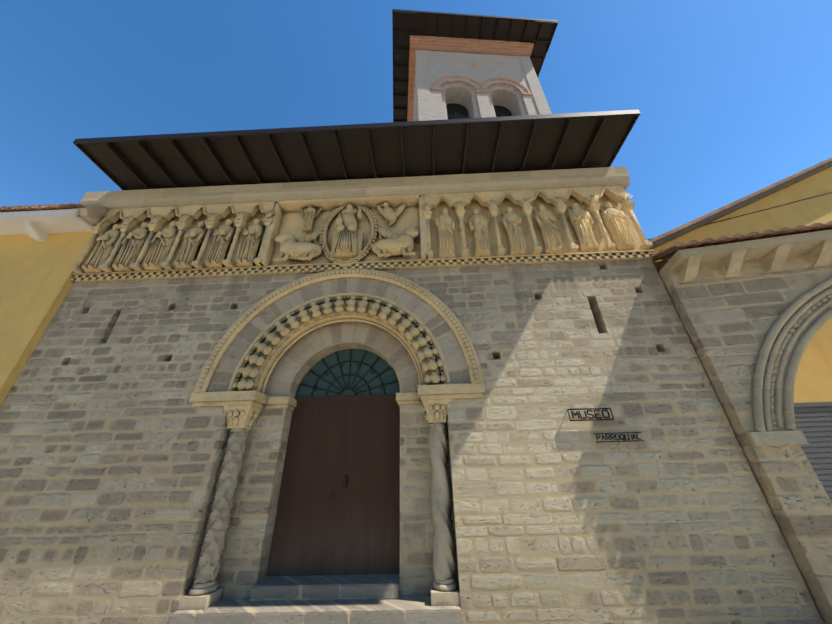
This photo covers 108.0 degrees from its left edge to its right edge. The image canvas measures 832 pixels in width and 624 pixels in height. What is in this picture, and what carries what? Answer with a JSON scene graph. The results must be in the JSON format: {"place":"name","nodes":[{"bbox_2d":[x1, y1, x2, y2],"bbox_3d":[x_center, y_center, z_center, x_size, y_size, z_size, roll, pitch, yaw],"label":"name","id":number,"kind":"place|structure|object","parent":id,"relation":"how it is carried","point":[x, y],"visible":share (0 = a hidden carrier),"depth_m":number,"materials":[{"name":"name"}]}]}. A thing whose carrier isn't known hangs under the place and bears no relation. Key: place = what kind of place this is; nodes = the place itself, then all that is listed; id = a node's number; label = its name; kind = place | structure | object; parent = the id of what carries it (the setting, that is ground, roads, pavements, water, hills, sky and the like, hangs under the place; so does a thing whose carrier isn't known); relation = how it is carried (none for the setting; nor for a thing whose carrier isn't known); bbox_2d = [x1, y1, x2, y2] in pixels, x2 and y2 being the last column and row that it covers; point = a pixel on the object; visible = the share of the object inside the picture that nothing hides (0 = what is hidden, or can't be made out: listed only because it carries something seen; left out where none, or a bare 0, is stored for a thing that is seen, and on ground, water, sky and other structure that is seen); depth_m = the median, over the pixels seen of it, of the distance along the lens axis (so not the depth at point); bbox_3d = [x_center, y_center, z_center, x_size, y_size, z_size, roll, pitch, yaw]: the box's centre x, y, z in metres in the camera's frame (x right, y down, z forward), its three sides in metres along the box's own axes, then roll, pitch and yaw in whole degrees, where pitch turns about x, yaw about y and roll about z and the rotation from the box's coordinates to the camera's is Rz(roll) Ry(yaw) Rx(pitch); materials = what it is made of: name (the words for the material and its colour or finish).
{"place":"outdoors","nodes":[
{"label":"outdoors","id":0,"kind":"place"},
{"bbox_2d":[0,259,823,623],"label":"stone wall","id":1,"kind":"structure","parent":0,"point":[112,443],"depth_m":4.32,"materials":[{"name":"beige stone"}]},
{"bbox_2d":[71,204,114,230],"bbox_3d":[-6.822,-2.062,6.425,0.320,0.500,0.580,-2,-27,1],"label":"corbel","id":2,"kind":"object","parent":1,"relation":"attached to","point":[93,215],"visible":0.59,"depth_m":6.28,"materials":[{"name":"beige stone"}]},
{"bbox_2d":[266,394,399,575],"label":"church door leaves","id":3,"kind":"object","parent":1,"relation":"in","point":[353,528],"visible":0.83,"depth_m":4.74,"materials":[{"name":"brown wood"}]},
{"bbox_2d":[331,475,347,498],"bbox_3d":[-1.207,2.745,4.744,0.230,0.320,0.050,-2,-27,1],"label":"door handle","id":4,"kind":"object","parent":3,"relation":"attached to","point":[333,494],"visible":0.96,"depth_m":4.74,"materials":[{"name":"black metal"}]},
{"bbox_2d":[81,166,630,211],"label":"cornice","id":5,"kind":"structure","parent":1,"relation":"attached to","point":[517,180],"depth_m":6.45,"materials":[{"name":"beige stone"}]},
{"bbox_2d":[69,250,653,282],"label":"checkered molding","id":6,"kind":"structure","parent":1,"relation":"attached to","point":[376,265],"depth_m":5.82,"materials":[{"name":"beige stone"}]},
{"bbox_2d":[82,195,641,272],"bbox_3d":[-1.178,-1.623,6.284,11.246,1.590,0.006,-2,-27,1],"label":"frieze panel","id":7,"kind":"object","parent":1,"relation":"attached to","point":[293,222],"visible":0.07,"depth_m":6.29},
{"bbox_2d":[68,201,275,273],"bbox_3d":[-4.846,-1.571,6.199,3.878,1.590,0.203,-2,-27,1],"label":"blind arcade","id":8,"kind":"object","parent":7,"relation":"attached to","point":[187,215],"visible":1,"depth_m":6.30,"materials":[{"name":"stone"}]},
{"bbox_2d":[82,218,264,272],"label":"relief statues","id":9,"kind":"object","parent":7,"relation":"attached to","point":[133,242],"visible":0.94,"depth_m":6.04,"materials":[{"name":"stone"}]},
{"bbox_2d":[259,194,427,265],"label":"frieze dividers","id":10,"kind":"object","parent":7,"relation":"attached to","point":[281,207],"visible":0.79,"depth_m":6.40,"materials":[{"name":"beige stone"}]},
{"bbox_2d":[273,202,418,266],"bbox_3d":[-1.375,-1.692,6.141,2.860,1.760,0.423,-2,-27,1],"label":"relief sculpture","id":11,"kind":"object","parent":7,"relation":"attached to","point":[347,243],"visible":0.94,"depth_m":5.96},
{"bbox_2d":[434,202,635,257],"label":"relief statues","id":12,"kind":"object","parent":7,"relation":"attached to","point":[582,226],"visible":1,"depth_m":5.88,"materials":[{"name":"stone"}]},
{"bbox_2d":[421,185,652,258],"bbox_3d":[2.262,-1.841,6.039,4.308,1.590,0.203,-2,-27,1],"label":"blind arcade","id":13,"kind":"object","parent":7,"relation":"attached to","point":[589,196],"visible":1,"depth_m":6.17,"materials":[{"name":"stone"}]},
{"bbox_2d":[0,0,831,240],"label":"sky","id":14,"kind":"structure","parent":0,"point":[733,98],"materials":[{"name":"blue"}]},
{"bbox_2d":[648,157,831,242],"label":"roof edge","id":15,"kind":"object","parent":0,"point":[701,218],"depth_m":7.49,"materials":[{"name":"beige stone"}]},
{"bbox_3d":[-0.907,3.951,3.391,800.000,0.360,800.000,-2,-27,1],"label":"paving","id":16,"kind":"structure","parent":0,"visible":0},
{"bbox_2d":[0,231,97,406],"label":"yellow building","id":17,"kind":"structure","parent":16,"relation":"on","point":[36,284],"depth_m":5.82,"materials":[{"name":"paint"}]},
{"bbox_2d":[0,203,80,207],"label":"roof tiles","id":18,"kind":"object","parent":17,"relation":"on","point":[41,205],"depth_m":8.45,"materials":[{"name":"tile"}]},
{"bbox_2d":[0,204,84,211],"bbox_3d":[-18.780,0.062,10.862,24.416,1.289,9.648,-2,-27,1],"label":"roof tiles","id":19,"kind":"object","parent":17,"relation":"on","point":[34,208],"depth_m":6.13,"materials":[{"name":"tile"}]},
{"bbox_2d":[0,209,91,240],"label":"roof eave","id":20,"kind":"object","parent":17,"relation":"attached to","point":[41,225],"visible":0.89,"depth_m":6.19,"materials":[{"name":"beige stone"}]},
{"bbox_2d":[168,574,461,623],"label":"portal steps","id":21,"kind":"structure","parent":16,"relation":"on","point":[350,599],"depth_m":3.68,"materials":[{"name":"stone"}]},
{"bbox_2d":[176,428,249,609],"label":"portal column","id":22,"kind":"structure","parent":21,"relation":"on","point":[204,592],"depth_m":4.12,"materials":[{"name":"grey stone"}]},
{"bbox_2d":[224,405,261,429],"bbox_3d":[-2.792,1.694,4.820,0.473,0.330,0.387,-2,-27,1],"label":"column capital","id":23,"kind":"object","parent":22,"relation":"on","point":[242,416],"visible":1,"depth_m":4.72,"materials":[{"name":"beige stone"}]},
{"bbox_2d":[189,390,296,410],"bbox_3d":[-2.837,1.529,5.089,1.410,0.212,0.795,-2,-27,1],"label":"impost","id":24,"kind":"object","parent":23,"relation":"on","point":[255,398],"visible":0.65,"depth_m":4.77,"materials":[{"name":"beige stone"}]},
{"bbox_2d":[429,423,460,605],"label":"portal column","id":25,"kind":"structure","parent":21,"relation":"on","point":[445,591],"depth_m":4.02,"materials":[{"name":"grey stone"}]},
{"bbox_2d":[208,278,469,391],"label":"portal voussoirs","id":26,"kind":"object","parent":25,"relation":"on","point":[430,317],"visible":0.54,"depth_m":5.38,"materials":[{"name":"stone"}]},
{"bbox_2d":[194,268,483,392],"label":"arch molding","id":27,"kind":"structure","parent":25,"relation":"on","point":[432,300],"depth_m":5.38,"materials":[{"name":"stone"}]},
{"bbox_2d":[422,399,449,422],"bbox_3d":[0.325,1.575,4.750,0.473,0.330,0.387,-2,-27,1],"label":"column capital","id":28,"kind":"object","parent":25,"relation":"on","point":[435,410],"visible":0.83,"depth_m":4.64,"materials":[{"name":"beige stone"}]},
{"bbox_2d":[396,383,484,407],"bbox_3d":[0.370,1.408,5.017,1.410,0.212,0.795,-2,-27,1],"label":"impost","id":29,"kind":"object","parent":28,"relation":"on","point":[454,391],"visible":0.67,"depth_m":4.67,"materials":[{"name":"beige stone"}]},
{"bbox_2d":[652,167,831,402],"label":"yellow building","id":30,"kind":"structure","parent":16,"relation":"on","point":[813,381],"depth_m":7.57,"materials":[{"name":"paint"}]},
{"bbox_2d":[647,192,831,239],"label":"cable","id":31,"kind":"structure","parent":30,"relation":"attached to","point":[762,210],"depth_m":7.75,"materials":[{"name":"grey metal"}]},
{"bbox_2d":[648,161,831,249],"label":"roof eave","id":32,"kind":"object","parent":30,"relation":"on","point":[684,231],"depth_m":7.61,"materials":[{"name":"grey"}]},
{"bbox_2d":[794,402,831,501],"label":"roller shutter","id":33,"kind":"object","parent":30,"relation":"attached to","point":[813,421],"depth_m":5.34,"materials":[{"name":"grey metal"}]},
{"bbox_2d":[666,265,831,623],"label":"stone wall","id":34,"kind":"structure","parent":16,"relation":"on","point":[728,323],"depth_m":4.48,"materials":[{"name":"stone"}]},
{"bbox_2d":[658,229,831,289],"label":"eave cornice","id":35,"kind":"structure","parent":34,"relation":"on","point":[790,252],"depth_m":4.95,"materials":[{"name":"stone"}]},
{"bbox_2d":[651,221,831,271],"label":"tiled roof edge","id":36,"kind":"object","parent":35,"relation":"on","point":[665,255],"depth_m":4.95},
{"bbox_2d":[735,278,831,446],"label":"side arch mouldings","id":37,"kind":"object","parent":34,"relation":"attached to","point":[762,398],"visible":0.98,"depth_m":4.35,"materials":[{"name":"stone"}]},
{"bbox_2d":[763,286,831,429],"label":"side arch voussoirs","id":38,"kind":"object","parent":34,"relation":"attached to","point":[794,346],"visible":0.15,"depth_m":4.48,"materials":[{"name":"stone"}]},
{"bbox_3d":[-0.951,2.672,9.125,11.250,7.510,9.000,-2,-27,1],"label":"church","id":39,"kind":"object","parent":16,"relation":"on","visible":0},
{"bbox_2d":[227,292,449,393],"bbox_3d":[-1.263,0.502,5.370,3.600,1.800,0.480,-2,-27,1],"label":"archivolt","id":40,"kind":"object","parent":39,"relation":"attached to","point":[281,339],"visible":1,"depth_m":5.30,"materials":[{"name":"stone"}]},
{"bbox_2d":[264,321,418,397],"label":"portal voussoirs","id":41,"kind":"object","parent":39,"relation":"attached to","point":[298,354],"visible":0.92,"depth_m":5.53,"materials":[{"name":"stone"}]},
{"bbox_2d":[295,348,398,396],"bbox_3d":[-1.235,1.089,5.630,1.912,0.957,0.022,-2,-27,1],"label":"fanlight grille","id":42,"kind":"object","parent":39,"relation":"attached to","point":[349,374],"visible":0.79,"depth_m":5.55,"materials":[{"name":"black metal"}]},
{"bbox_2d":[296,349,399,396],"bbox_3d":[-1.232,1.141,5.648,1.920,0.960,0.020,-2,-27,1],"label":"fanlight glass","id":43,"kind":"object","parent":42,"relation":"in","point":[319,368],"visible":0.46,"depth_m":5.61,"materials":[{"name":"teal glass"}]},
{"bbox_2d":[73,110,640,189],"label":"roof eaves","id":44,"kind":"object","parent":39,"relation":"on","point":[435,147],"visible":0.44,"depth_m":6.14,"materials":[{"name":"brown wood"}]},
{"bbox_2d":[413,55,538,120],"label":"tower wall","id":45,"kind":"structure","parent":39,"relation":"on","point":[514,101],"depth_m":11.71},
{"bbox_2d":[407,35,533,121],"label":"brick trim","id":46,"kind":"structure","parent":45,"relation":"attached to","point":[469,45],"depth_m":12.56,"materials":[{"name":"orange brick"}]},
{"bbox_2d":[392,9,557,121],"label":"tower roof","id":47,"kind":"structure","parent":45,"relation":"on","point":[538,33],"depth_m":12.46,"materials":[{"name":"brown wood"}]},
{"bbox_2d":[447,112,503,118],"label":"tower bells","id":48,"kind":"object","parent":45,"relation":"on","point":[456,116],"visible":0.15,"depth_m":11.26,"materials":[{"name":"brown metal"}]},
{"bbox_2d":[446,103,511,116],"bbox_3d":[2.315,-6.343,12.949,3.280,4.280,3.280,0,-27,-4],"label":"belfry opening","id":49,"kind":"object","parent":45,"relation":"in","point":[452,108],"depth_m":11.96,"materials":[{"name":"black"}]},
{"bbox_2d":[415,49,551,120],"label":"bell tower pilasters","id":50,"kind":"object","parent":45,"relation":"attached to","point":[424,102],"visible":0.64,"depth_m":11.67,"materials":[{"name":"white stone"}]},
{"bbox_2d":[567,408,643,441],"bbox_3d":[2.723,1.638,4.389,0.956,0.467,0.082,-2,-27,1],"label":"wall sign","id":51,"kind":"object","parent":39,"relation":"attached to","point":[591,418],"visible":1,"depth_m":4.39,"materials":[{"name":"grey metal"}]}
]}

